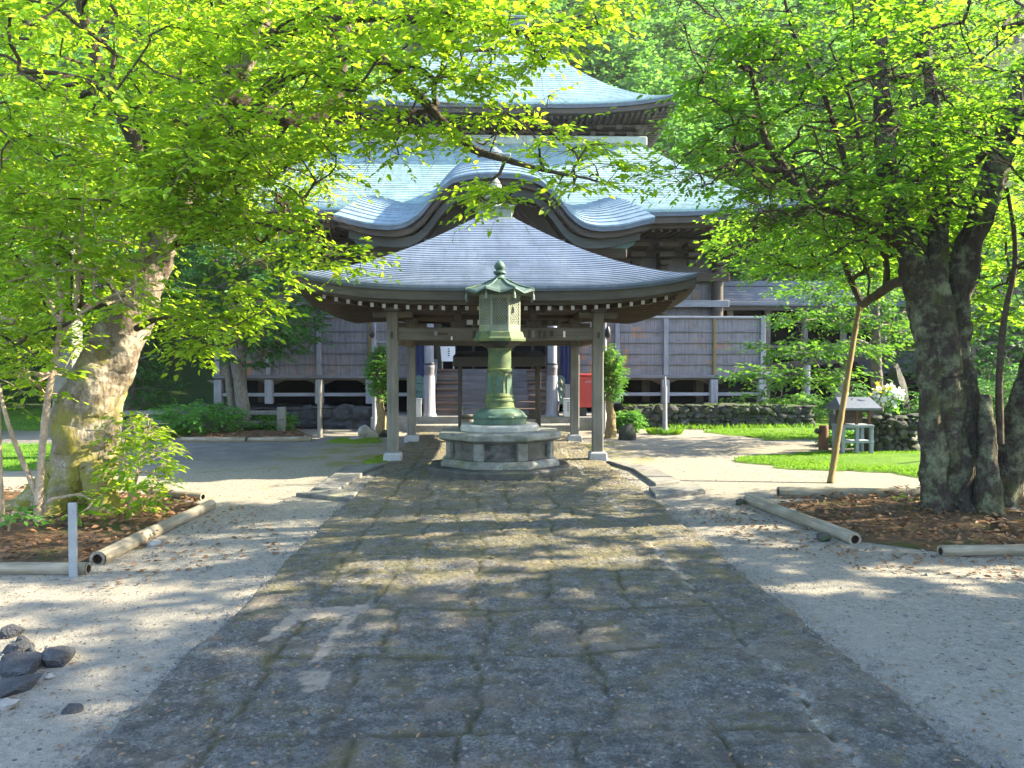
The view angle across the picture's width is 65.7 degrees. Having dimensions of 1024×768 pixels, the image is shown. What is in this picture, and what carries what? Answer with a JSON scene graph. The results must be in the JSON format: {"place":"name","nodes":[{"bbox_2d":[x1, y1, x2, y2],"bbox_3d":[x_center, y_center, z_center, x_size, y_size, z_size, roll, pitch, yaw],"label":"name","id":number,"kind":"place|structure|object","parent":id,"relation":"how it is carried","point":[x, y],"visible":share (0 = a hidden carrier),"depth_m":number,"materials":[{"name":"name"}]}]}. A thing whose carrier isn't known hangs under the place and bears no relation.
{"place":"outdoors","nodes":[
{"label":"outdoors","id":0,"kind":"place"},
{"bbox_2d":[2,444,50,470],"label":"lawn","id":1,"kind":"structure","parent":0,"point":[15,458],"depth_m":13.40,"materials":[{"name":"plant"}]},
{"bbox_2d":[51,176,82,404],"bbox_3d":[-7.418,-1.099,13.232,0.400,4.770,0.400,0,1,-2],"label":"tree","id":2,"kind":"object","parent":1,"relation":"on","point":[58,381],"visible":0.03,"depth_m":13.08,"materials":[{"name":"wood"}]},
{"bbox_2d":[296,489,357,501],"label":"pavement","id":3,"kind":"structure","parent":0,"point":[343,495],"depth_m":9.39,"materials":[{"name":"stone"}]},
{"bbox_2d":[314,462,389,490],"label":"pavement","id":4,"kind":"structure","parent":0,"point":[344,477],"depth_m":10.97,"materials":[{"name":"stone"}]},
{"bbox_2d":[0,0,1023,767],"bbox_3d":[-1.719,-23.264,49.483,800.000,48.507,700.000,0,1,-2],"label":"ground","id":5,"kind":"structure","parent":0,"point":[274,472],"depth_m":5.71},
{"bbox_2d":[0,697,20,710],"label":"rock","id":6,"kind":"object","parent":5,"relation":"on","point":[6,704],"visible":0.99,"depth_m":3.59,"materials":[{"name":"stone"}]},
{"bbox_2d":[0,624,25,638],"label":"rock","id":7,"kind":"object","parent":5,"relation":"on","point":[10,631],"visible":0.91,"depth_m":4.54,"materials":[{"name":"stone"}]},
{"bbox_2d":[2,640,34,654],"bbox_3d":[-2.687,1.441,4.317,0.116,0.076,0.136,1,1,29],"label":"rock","id":8,"kind":"object","parent":5,"relation":"on","point":[21,646],"visible":0.65,"depth_m":4.28,"materials":[{"name":"stone"}]},
{"bbox_2d":[0,651,42,677],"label":"rock","id":9,"kind":"object","parent":5,"relation":"on","point":[13,664],"visible":0.88,"depth_m":4.01,"materials":[{"name":"stone"}]},
{"bbox_2d":[0,673,42,697],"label":"rock","id":10,"kind":"object","parent":5,"relation":"on","point":[10,686],"visible":0.98,"depth_m":3.79,"materials":[{"name":"stone"}]},
{"bbox_2d":[1,408,42,430],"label":"hedge","id":11,"kind":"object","parent":5,"relation":"on","point":[20,418],"depth_m":23.02,"materials":[{"name":"plant"}]},
{"bbox_2d":[0,351,52,407],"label":"bush","id":12,"kind":"object","parent":11,"relation":"on","point":[12,393],"visible":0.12,"depth_m":28.86,"materials":[{"name":"green plant"}]},
{"bbox_2d":[0,89,105,355],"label":"shade tree","id":13,"kind":"object","parent":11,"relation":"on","point":[57,153],"depth_m":24.81,"materials":[{"name":"green plant"}]},
{"bbox_2d":[16,635,29,641],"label":"rock","id":14,"kind":"object","parent":5,"relation":"on","point":[21,637],"visible":0.73,"depth_m":4.47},
{"bbox_2d":[0,103,49,328],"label":"shade tree","id":15,"kind":"object","parent":5,"relation":"on","point":[21,249],"visible":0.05,"depth_m":17.43,"materials":[{"name":"green plant"}]},
{"bbox_2d":[26,646,35,651],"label":"rock","id":16,"kind":"object","parent":5,"relation":"on","point":[31,648],"visible":0.59,"depth_m":4.29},
{"bbox_2d":[0,562,91,574],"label":"edging log","id":17,"kind":"object","parent":5,"relation":"on","point":[34,568],"visible":0.92,"depth_m":5.91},
{"bbox_2d":[44,673,55,678],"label":"rock","id":18,"kind":"object","parent":5,"relation":"on","point":[50,676],"visible":1,"depth_m":3.94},
{"bbox_2d":[41,645,75,667],"bbox_3d":[-2.387,1.436,4.161,0.179,0.111,0.190,-1,1,-28],"label":"rock","id":19,"kind":"object","parent":5,"relation":"on","point":[58,656],"visible":0.91,"depth_m":4.11,"materials":[{"name":"stone"}]},
{"bbox_2d":[61,703,83,714],"bbox_3d":[-1.977,1.461,3.568,0.092,0.062,0.060,-1,1,-27],"label":"rock","id":20,"kind":"object","parent":5,"relation":"on","point":[72,708],"visible":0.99,"depth_m":3.55,"materials":[{"name":"stone"}]},
{"bbox_2d":[68,502,77,576],"bbox_3d":[-3.240,1.160,5.854,0.060,0.570,0.028,0,1,-2],"label":"metal post","id":21,"kind":"object","parent":5,"relation":"on","point":[72,541],"visible":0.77,"depth_m":5.84,"materials":[{"name":"silver metal"}]},
{"bbox_2d":[0,491,198,561],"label":"soil","id":22,"kind":"structure","parent":5,"relation":"on","point":[17,527],"depth_m":7.11,"materials":[{"name":"soil"}]},
{"bbox_2d":[0,505,53,531],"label":"seedling","id":23,"kind":"object","parent":22,"relation":"on","point":[17,513],"visible":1,"depth_m":6.81,"materials":[{"name":"green plant"}]},
{"bbox_2d":[0,66,198,526],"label":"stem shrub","id":24,"kind":"object","parent":22,"relation":"on","point":[111,271],"visible":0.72,"depth_m":7.39,"materials":[{"name":"green plant"}]},
{"bbox_2d":[77,499,124,514],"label":"seedling","id":25,"kind":"object","parent":22,"relation":"on","point":[81,507],"visible":0.05,"depth_m":8.10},
{"bbox_2d":[86,411,192,519],"bbox_3d":[-3.723,0.818,7.992,0.961,1.159,1.449,-1,1,-23],"label":"leafy bush","id":26,"kind":"object","parent":22,"relation":"on","point":[138,503],"visible":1,"depth_m":7.80,"materials":[{"name":"green plant"}]},
{"bbox_2d":[0,0,665,515],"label":"cherry tree","id":27,"kind":"object","parent":22,"relation":"on","point":[178,206],"visible":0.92,"depth_m":6.96,"materials":[{"name":"green plant"}]},
{"bbox_2d":[17,147,248,420],"bbox_3d":[-10.172,-2.541,21.041,5.876,7.500,5.574,0,1,-2],"label":"shade tree","id":28,"kind":"object","parent":5,"relation":"on","point":[154,364],"visible":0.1,"depth_m":21.20,"materials":[{"name":"green plant"}]},
{"bbox_2d":[89,500,215,564],"bbox_3d":[-3.272,1.347,7.451,0.140,0.127,2.474,0,1,-1],"label":"edging log","id":29,"kind":"object","parent":5,"relation":"on","point":[115,550],"visible":0.96,"depth_m":7.01,"materials":[{"name":"wood"}]},
{"bbox_2d":[146,539,160,546],"bbox_3d":[-3.115,1.386,6.893,0.082,0.070,0.121,1,2,42],"label":"stone","id":30,"kind":"object","parent":5,"relation":"on","point":[153,542],"visible":0.98,"depth_m":6.87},
{"bbox_2d":[123,363,190,420],"bbox_3d":[-10.015,0.312,20.642,2.932,1.744,2.543,1,1,32],"label":"bush","id":31,"kind":"object","parent":5,"relation":"on","point":[157,398],"visible":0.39,"depth_m":20.72,"materials":[{"name":"green plant"}]},
{"bbox_2d":[47,407,285,434],"bbox_3d":[-7.983,0.856,18.349,5.435,0.640,0.180,0,1,-2],"label":"rail fence","id":32,"kind":"object","parent":5,"relation":"on","point":[280,412],"visible":0.24,"depth_m":18.35,"materials":[{"name":"wood"}]},
{"bbox_2d":[141,426,206,441],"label":"moss","id":33,"kind":"object","parent":5,"relation":"on","point":[174,435],"visible":0.23,"depth_m":18.08,"materials":[{"name":"plant"}]},
{"bbox_2d":[147,489,205,499],"bbox_3d":[-3.977,1.312,9.396,0.822,0.106,0.118,0,1,22],"label":"edging log","id":34,"kind":"object","parent":5,"relation":"on","point":[176,493],"visible":0.53,"depth_m":9.30,"materials":[{"name":"wood"}]},
{"bbox_2d":[181,437,246,441],"bbox_3d":[-6.160,1.157,16.390,1.324,0.122,0.135,0,1,0],"label":"edging log","id":35,"kind":"object","parent":5,"relation":"on","point":[213,439],"visible":0.98,"depth_m":16.34,"materials":[{"name":"wood"}]},
{"bbox_2d":[133,126,319,404],"bbox_3d":[-9.379,-3.826,26.702,6.821,9.928,6.587,-1,1,-23],"label":"shade tree","id":36,"kind":"object","parent":5,"relation":"on","point":[221,287],"visible":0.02,"depth_m":26.63,"materials":[{"name":"green plant"}]},
{"bbox_2d":[178,428,313,438],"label":"soil","id":37,"kind":"structure","parent":5,"relation":"on","point":[266,433],"depth_m":17.62,"materials":[{"name":"soil"}]},
{"bbox_2d":[146,397,251,435],"bbox_3d":[-7.106,0.773,17.900,2.314,0.973,2.126,0,1,-2],"label":"bush","id":38,"kind":"object","parent":37,"relation":"on","point":[193,419],"visible":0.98,"depth_m":17.62,"materials":[{"name":"green plant"}]},
{"bbox_2d":[159,202,336,427],"bbox_3d":[-6.202,-1.556,19.010,4.664,5.582,3.719,0,1,-2],"label":"evergreen tree","id":39,"kind":"object","parent":37,"relation":"on","point":[237,395],"visible":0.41,"depth_m":18.66,"materials":[{"name":"green plant"}]},
{"bbox_2d":[243,411,299,430],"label":"bush","id":40,"kind":"object","parent":37,"relation":"on","point":[272,418],"visible":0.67,"depth_m":18.55,"materials":[{"name":"green plant"}]},
{"bbox_2d":[248,436,311,441],"bbox_3d":[-4.817,1.155,16.484,1.273,0.121,0.136,0,1,-9],"label":"edging log","id":41,"kind":"object","parent":5,"relation":"on","point":[280,439],"visible":0.93,"depth_m":16.43,"materials":[{"name":"wood"}]},
{"bbox_2d":[186,404,386,428],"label":"stone wall","id":42,"kind":"structure","parent":5,"relation":"on","point":[345,416],"depth_m":19.80,"materials":[{"name":"stone"}]},
{"bbox_2d":[317,380,322,437],"bbox_3d":[-4.205,0.552,17.365,0.110,1.291,0.115,0,1,-2],"label":"wooden post","id":43,"kind":"object","parent":5,"relation":"on","point":[319,411],"visible":0.89,"depth_m":17.32,"materials":[{"name":"wood"}]},
{"bbox_2d":[324,437,382,443],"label":"moss","id":44,"kind":"object","parent":5,"relation":"on","point":[347,440],"visible":0.93,"depth_m":16.41,"materials":[{"name":"plant"}]},
{"bbox_2d":[357,424,377,437],"bbox_3d":[-3.157,1.078,17.260,0.379,0.407,0.454,1,2,43],"label":"boulder","id":45,"kind":"object","parent":5,"relation":"on","point":[364,431],"visible":0.69,"depth_m":17.13,"materials":[{"name":"stone"}]},
{"bbox_2d":[362,454,387,463],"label":"moss","id":46,"kind":"object","parent":5,"relation":"on","point":[377,459],"visible":0.77,"depth_m":12.94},
{"bbox_2d":[369,322,386,429],"bbox_3d":[-3.048,-0.257,18.205,0.476,2.871,0.165,0,1,-18],"label":"lamp pole","id":47,"kind":"object","parent":5,"relation":"on","point":[372,331],"visible":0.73,"depth_m":18.17,"materials":[{"name":"silver metal"}]},
{"bbox_2d":[361,344,399,435],"bbox_3d":[-2.950,0.155,17.820,0.901,2.098,0.881,0,1,-2],"label":"clipped shrub","id":48,"kind":"object","parent":5,"relation":"on","point":[377,366],"visible":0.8,"depth_m":17.72,"materials":[{"name":"green plant"}]},
{"bbox_2d":[379,430,386,436],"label":"boulder","id":49,"kind":"object","parent":5,"relation":"on","point":[383,433],"visible":0.52,"depth_m":17.56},
{"bbox_2d":[1,406,919,475],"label":"grass","id":50,"kind":"structure","parent":5,"relation":"on","point":[782,463],"depth_m":13.57,"materials":[{"name":"plant"}]},
{"bbox_2d":[200,14,807,432],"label":"temple hall","id":51,"kind":"structure","parent":5,"relation":"on","point":[690,338],"depth_m":21.15,"materials":[{"name":"wood"}]},
{"bbox_2d":[416,398,421,416],"bbox_3d":[-2.303,0.572,19.249,0.230,0.450,0.220,0,1,-2],"label":"white box","id":52,"kind":"object","parent":51,"relation":"on","point":[418,407],"visible":0.58,"depth_m":19.15,"materials":[{"name":"paint"}]},
{"bbox_2d":[440,346,454,368],"bbox_3d":[-1.718,-0.702,21.276,0.400,0.610,0.065,0,1,-2],"label":"notice board","id":53,"kind":"object","parent":51,"relation":"on","point":[447,353],"visible":0.9,"depth_m":21.26,"materials":[{"name":"paper"}]},
{"bbox_2d":[442,324,544,368],"bbox_3d":[-0.545,-1.421,23.085,3.640,2.250,0.090,0,1,-2],"label":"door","id":54,"kind":"structure","parent":51,"relation":"in","point":[446,364],"depth_m":23.08,"materials":[{"name":"wood"}]},
{"bbox_2d":[562,398,569,416],"bbox_3d":[1.355,0.569,19.375,0.230,0.450,0.220,0,1,-2],"label":"white box","id":55,"kind":"object","parent":51,"relation":"on","point":[566,407],"visible":0.76,"depth_m":19.27,"materials":[{"name":"paint"}]},
{"bbox_2d":[579,374,591,415],"bbox_3d":[1.945,0.267,19.689,0.640,1.040,0.540,0,1,-2],"label":"red cabinet","id":56,"kind":"object","parent":51,"relation":"on","point":[585,390],"visible":0.48,"depth_m":19.43,"materials":[{"name":"metal"}]},
{"bbox_2d":[0,0,1023,394],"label":"woods","id":57,"kind":"object","parent":5,"relation":"on","point":[626,68],"visible":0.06,"depth_m":53.14,"materials":[{"name":"green plant"}]},
{"bbox_2d":[0,425,1023,561],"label":"leaf litter","id":58,"kind":"object","parent":5,"relation":"on","point":[958,541],"visible":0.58,"depth_m":7.56,"materials":[{"name":"plant"}]},
{"bbox_2d":[0,470,1023,767],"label":"pebbles","id":59,"kind":"object","parent":5,"relation":"on","point":[920,704],"visible":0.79,"depth_m":4.31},
{"bbox_2d":[0,455,1023,767],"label":"debris","id":60,"kind":"object","parent":5,"relation":"on","point":[502,653],"visible":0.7,"depth_m":3.91,"materials":[{"name":"plant"}]},
{"bbox_2d":[90,504,1023,593],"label":"leaf litter","id":61,"kind":"object","parent":5,"relation":"on","point":[740,519],"visible":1,"depth_m":6.68,"materials":[{"name":"plant"}]},
{"bbox_2d":[603,323,610,433],"bbox_3d":[2.184,-0.260,18.353,0.136,2.871,0.215,-1,2,-43],"label":"lamp pole","id":62,"kind":"object","parent":5,"relation":"on","point":[607,332],"visible":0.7,"depth_m":18.34,"materials":[{"name":"silver metal"}]},
{"bbox_2d":[591,343,630,438],"bbox_3d":[2.139,0.157,17.283,0.878,2.154,0.830,0,1,-2],"label":"clipped shrub","id":63,"kind":"object","parent":5,"relation":"on","point":[613,369],"visible":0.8,"depth_m":17.20,"materials":[{"name":"green plant"}]},
{"bbox_2d":[618,424,635,439],"bbox_3d":[2.482,1.073,16.862,0.382,0.472,0.284,0,1,-19],"label":"boulder","id":64,"kind":"object","parent":5,"relation":"on","point":[627,432],"visible":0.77,"depth_m":16.77,"materials":[{"name":"stone"}]},
{"bbox_2d":[616,409,648,432],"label":"bush","id":65,"kind":"object","parent":5,"relation":"on","point":[634,421],"visible":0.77,"depth_m":18.67,"materials":[{"name":"green plant"}]},
{"bbox_2d":[662,376,666,434],"bbox_3d":[3.514,0.501,18.244,0.110,1.355,0.115,0,1,-2],"label":"wooden post","id":66,"kind":"object","parent":5,"relation":"on","point":[664,421],"visible":0.86,"depth_m":18.20,"materials":[{"name":"grey wood"}]},
{"bbox_2d":[644,426,684,434],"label":"grass tuft","id":67,"kind":"object","parent":5,"relation":"on","point":[668,431],"visible":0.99,"depth_m":18.10,"materials":[{"name":"plant"}]},
{"bbox_2d":[613,403,816,428],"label":"stone wall","id":68,"kind":"structure","parent":5,"relation":"on","point":[697,414],"depth_m":19.98,"materials":[{"name":"stone"}]},
{"bbox_2d":[622,403,797,406],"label":"grass","id":69,"kind":"structure","parent":68,"relation":"on","point":[698,404],"depth_m":20.54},
{"bbox_2d":[736,498,745,504],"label":"stone","id":70,"kind":"object","parent":5,"relation":"on","point":[739,501],"visible":0.91,"depth_m":8.89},
{"bbox_2d":[706,417,828,439],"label":"lawn","id":71,"kind":"structure","parent":5,"relation":"on","point":[784,429],"depth_m":18.72,"materials":[{"name":"plant"}]},
{"bbox_2d":[667,422,818,429],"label":"grass","id":72,"kind":"structure","parent":71,"relation":"on","point":[688,426],"depth_m":19.66,"materials":[{"name":"plant"}]},
{"bbox_2d":[803,365,809,403],"bbox_3d":[8.846,0.249,23.829,0.190,1.620,0.200,0,1,-2],"label":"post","id":73,"kind":"object","parent":71,"relation":"on","point":[806,388],"visible":0.44,"depth_m":23.74,"materials":[{"name":"silver metal"}]},
{"bbox_2d":[782,391,831,419],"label":"bush","id":74,"kind":"object","parent":71,"relation":"on","point":[817,402],"visible":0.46,"depth_m":22.62,"materials":[{"name":"green plant"}]},
{"bbox_2d":[818,381,883,416],"bbox_3d":[9.432,0.527,21.869,1.750,1.399,1.633,-1,1,-32],"label":"bush","id":75,"kind":"object","parent":71,"relation":"on","point":[855,393],"visible":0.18,"depth_m":21.86,"materials":[{"name":"green plant"}]},
{"bbox_2d":[723,165,867,280],"bbox_3d":[10.613,-3.708,30.675,6.467,9.030,6.734,0,1,-2],"label":"shade tree","id":76,"kind":"object","parent":5,"relation":"on","point":[769,277],"visible":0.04,"depth_m":30.27,"materials":[{"name":"green plant"}]},
{"bbox_2d":[743,494,861,544],"bbox_3d":[2.841,1.334,7.972,0.145,0.132,2.106,0,1,-9],"label":"edging log","id":77,"kind":"object","parent":5,"relation":"on","point":[848,536],"visible":0.96,"depth_m":7.70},
{"bbox_2d":[714,271,913,419],"bbox_3d":[6.723,-0.630,16.217,4.142,3.814,7.560,1,1,33],"label":"maple tree","id":78,"kind":"object","parent":5,"relation":"on","point":[873,349],"visible":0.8,"depth_m":15.48,"materials":[{"name":"green plant"}]},
{"bbox_2d":[723,281,906,409],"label":"corridor building","id":79,"kind":"structure","parent":5,"relation":"on","point":[750,301],"depth_m":27.29,"materials":[{"name":"grey wood"}]},
{"bbox_2d":[814,425,828,449],"bbox_3d":[5.787,1.011,14.863,0.268,0.480,0.181,0,1,-2],"label":"tap post","id":80,"kind":"object","parent":5,"relation":"on","point":[822,431],"visible":0.93,"depth_m":14.79,"materials":[{"name":"brown wood"}]},
{"bbox_2d":[816,532,831,541],"bbox_3d":[2.780,1.368,7.064,0.113,0.101,0.115,1,2,43],"label":"stone","id":81,"kind":"object","parent":5,"relation":"on","point":[822,537],"visible":0.98,"depth_m":7.03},
{"bbox_2d":[808,429,853,447],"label":"bush","id":82,"kind":"object","parent":5,"relation":"on","point":[849,434],"visible":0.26,"depth_m":15.38,"materials":[{"name":"green plant"}]},
{"bbox_2d":[829,377,853,430],"bbox_3d":[7.005,0.518,16.862,0.400,1.380,0.400,0,1,-2],"label":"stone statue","id":83,"kind":"object","parent":5,"relation":"on","point":[832,416],"visible":0.27,"depth_m":16.80,"materials":[{"name":"stone"}]},
{"bbox_2d":[827,303,863,482],"bbox_3d":[4.640,0.060,11.032,0.091,2.547,1.279,1,2,40],"label":"bamboo prop","id":84,"kind":"object","parent":5,"relation":"on","point":[837,439],"visible":0.94,"depth_m":10.95,"materials":[{"name":"wood"}]},
{"bbox_2d":[776,487,919,498],"bbox_3d":[4.082,1.297,9.364,1.845,0.152,0.167,0,1,4],"label":"edging log","id":85,"kind":"object","parent":5,"relation":"on","point":[799,492],"visible":0.52,"depth_m":9.33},
{"bbox_2d":[825,397,881,453],"bbox_3d":[6.019,0.749,14.027,0.720,1.040,0.660,0,1,-2],"label":"offering hut","id":86,"kind":"object","parent":5,"relation":"on","point":[855,407],"visible":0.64,"depth_m":13.86,"materials":[{"name":"grey wood"}]},
{"bbox_2d":[832,351,918,411],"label":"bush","id":87,"kind":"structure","parent":5,"relation":"on","point":[866,364],"depth_m":26.55,"materials":[{"name":"green plant"}]},
{"bbox_2d":[854,413,919,451],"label":"stone wall","id":88,"kind":"structure","parent":5,"relation":"on","point":[895,432],"depth_m":14.28,"materials":[{"name":"stone"}]},
{"bbox_2d":[869,381,906,418],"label":"flowers","id":89,"kind":"object","parent":88,"relation":"on","point":[893,399],"visible":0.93,"depth_m":14.48,"materials":[{"name":"white plant"}]},
{"bbox_2d":[885,363,910,415],"bbox_3d":[8.254,0.372,16.935,0.436,1.643,0.581,-1,1,-25],"label":"memorial stone","id":90,"kind":"object","parent":5,"relation":"on","point":[895,376],"visible":0.26,"depth_m":16.77,"materials":[{"name":"stone"}]},
{"bbox_2d":[777,494,1023,556],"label":"soil","id":91,"kind":"structure","parent":5,"relation":"on","point":[1015,516],"depth_m":7.62,"materials":[{"name":"soil"}]},
{"bbox_2d":[607,0,1023,514],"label":"lichened tree","id":92,"kind":"object","parent":91,"relation":"on","point":[971,456],"visible":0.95,"depth_m":8.02,"materials":[{"name":"green plant"}]},
{"bbox_2d":[893,488,917,501],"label":"seedling","id":93,"kind":"object","parent":91,"relation":"on","point":[903,497],"visible":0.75,"depth_m":8.85,"materials":[{"name":"green plant"}]},
{"bbox_2d":[810,152,999,350],"bbox_3d":[14.503,-3.700,29.830,6.923,9.246,7.101,0,1,-2],"label":"shade tree","id":94,"kind":"object","parent":5,"relation":"on","point":[853,273],"visible":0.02,"depth_m":29.44,"materials":[{"name":"green plant"}]},
{"bbox_2d":[893,391,918,439],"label":"bush","id":95,"kind":"object","parent":5,"relation":"on","point":[915,408],"visible":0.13,"depth_m":16.56,"materials":[{"name":"green plant"}]},
{"bbox_2d":[881,254,1023,389],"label":"shade tree","id":96,"kind":"object","parent":5,"relation":"on","point":[974,357],"visible":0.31,"depth_m":24.49,"materials":[{"name":"green plant"}]},
{"bbox_2d":[937,544,1023,556],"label":"edging log","id":97,"kind":"object","parent":5,"relation":"on","point":[979,550],"visible":0.96,"depth_m":6.49,"materials":[{"name":"wood"}]},
{"bbox_2d":[953,208,1023,397],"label":"shade tree","id":98,"kind":"object","parent":5,"relation":"on","point":[1018,330],"visible":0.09,"depth_m":27.22,"materials":[{"name":"green plant"}]},
{"bbox_2d":[977,375,1013,419],"bbox_3d":[12.203,0.498,20.938,2.267,1.451,2.280,1,1,33],"label":"bush","id":99,"kind":"object","parent":5,"relation":"on","point":[983,389],"visible":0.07,"depth_m":20.62,"materials":[{"name":"green plant"}]},
{"bbox_2d":[977,364,1018,416],"bbox_3d":[12.573,0.412,18.919,2.768,1.788,2.557,-1,1,-25],"label":"bush","id":100,"kind":"object","parent":5,"relation":"on","point":[1008,385],"visible":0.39,"depth_m":19.08,"materials":[{"name":"green plant"}]},
{"bbox_2d":[73,431,982,767],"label":"path","id":101,"kind":"structure","parent":0,"point":[643,533],"depth_m":4.16,"materials":[{"name":"stone"}]},
{"bbox_2d":[461,414,473,423],"bbox_3d":[-0.981,0.920,17.500,0.380,0.510,0.380,0,1,-2],"label":"incense pot","id":102,"kind":"object","parent":101,"relation":"on","point":[466,420],"visible":0.23,"depth_m":17.36,"materials":[{"name":"metal"}]},
{"bbox_2d":[291,178,697,461],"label":"pavilion","id":103,"kind":"structure","parent":101,"relation":"on","point":[575,287],"depth_m":12.96,"materials":[{"name":"grey metal"}]},
{"bbox_2d":[453,351,545,426],"bbox_3d":[-0.283,0.228,17.560,2.000,1.910,1.000,0,1,-2],"label":"incense shelter","id":104,"kind":"object","parent":101,"relation":"on","point":[535,359],"visible":0.63,"depth_m":17.12,"materials":[{"name":"wood"}]},
{"bbox_2d":[428,422,571,480],"bbox_3d":[-0.182,0.951,11.724,2.060,0.735,2.060,0,1,-2],"label":"stone pedestal","id":105,"kind":"object","parent":101,"relation":"on","point":[501,452],"visible":0.95,"depth_m":11.01,"materials":[{"name":"stone"}]},
{"bbox_2d":[465,260,534,424],"bbox_3d":[-0.182,-0.621,11.690,1.020,2.410,1.020,0,1,-2],"label":"bronze lantern","id":106,"kind":"object","parent":105,"relation":"on","point":[499,335],"visible":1,"depth_m":11.48,"materials":[{"name":"green metal"}]},
{"bbox_2d":[606,461,679,485],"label":"stone curb","id":107,"kind":"structure","parent":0,"point":[651,475],"depth_m":11.18,"materials":[{"name":"stone"}]},
{"bbox_2d":[649,484,705,498],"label":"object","id":108,"kind":"structure","parent":0,"point":[669,491],"depth_m":9.64,"materials":[{"name":"stone"}]},
{"bbox_2d":[735,452,919,477],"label":"lawn","id":109,"kind":"structure","parent":0,"point":[913,459],"depth_m":12.66,"materials":[{"name":"plant"}]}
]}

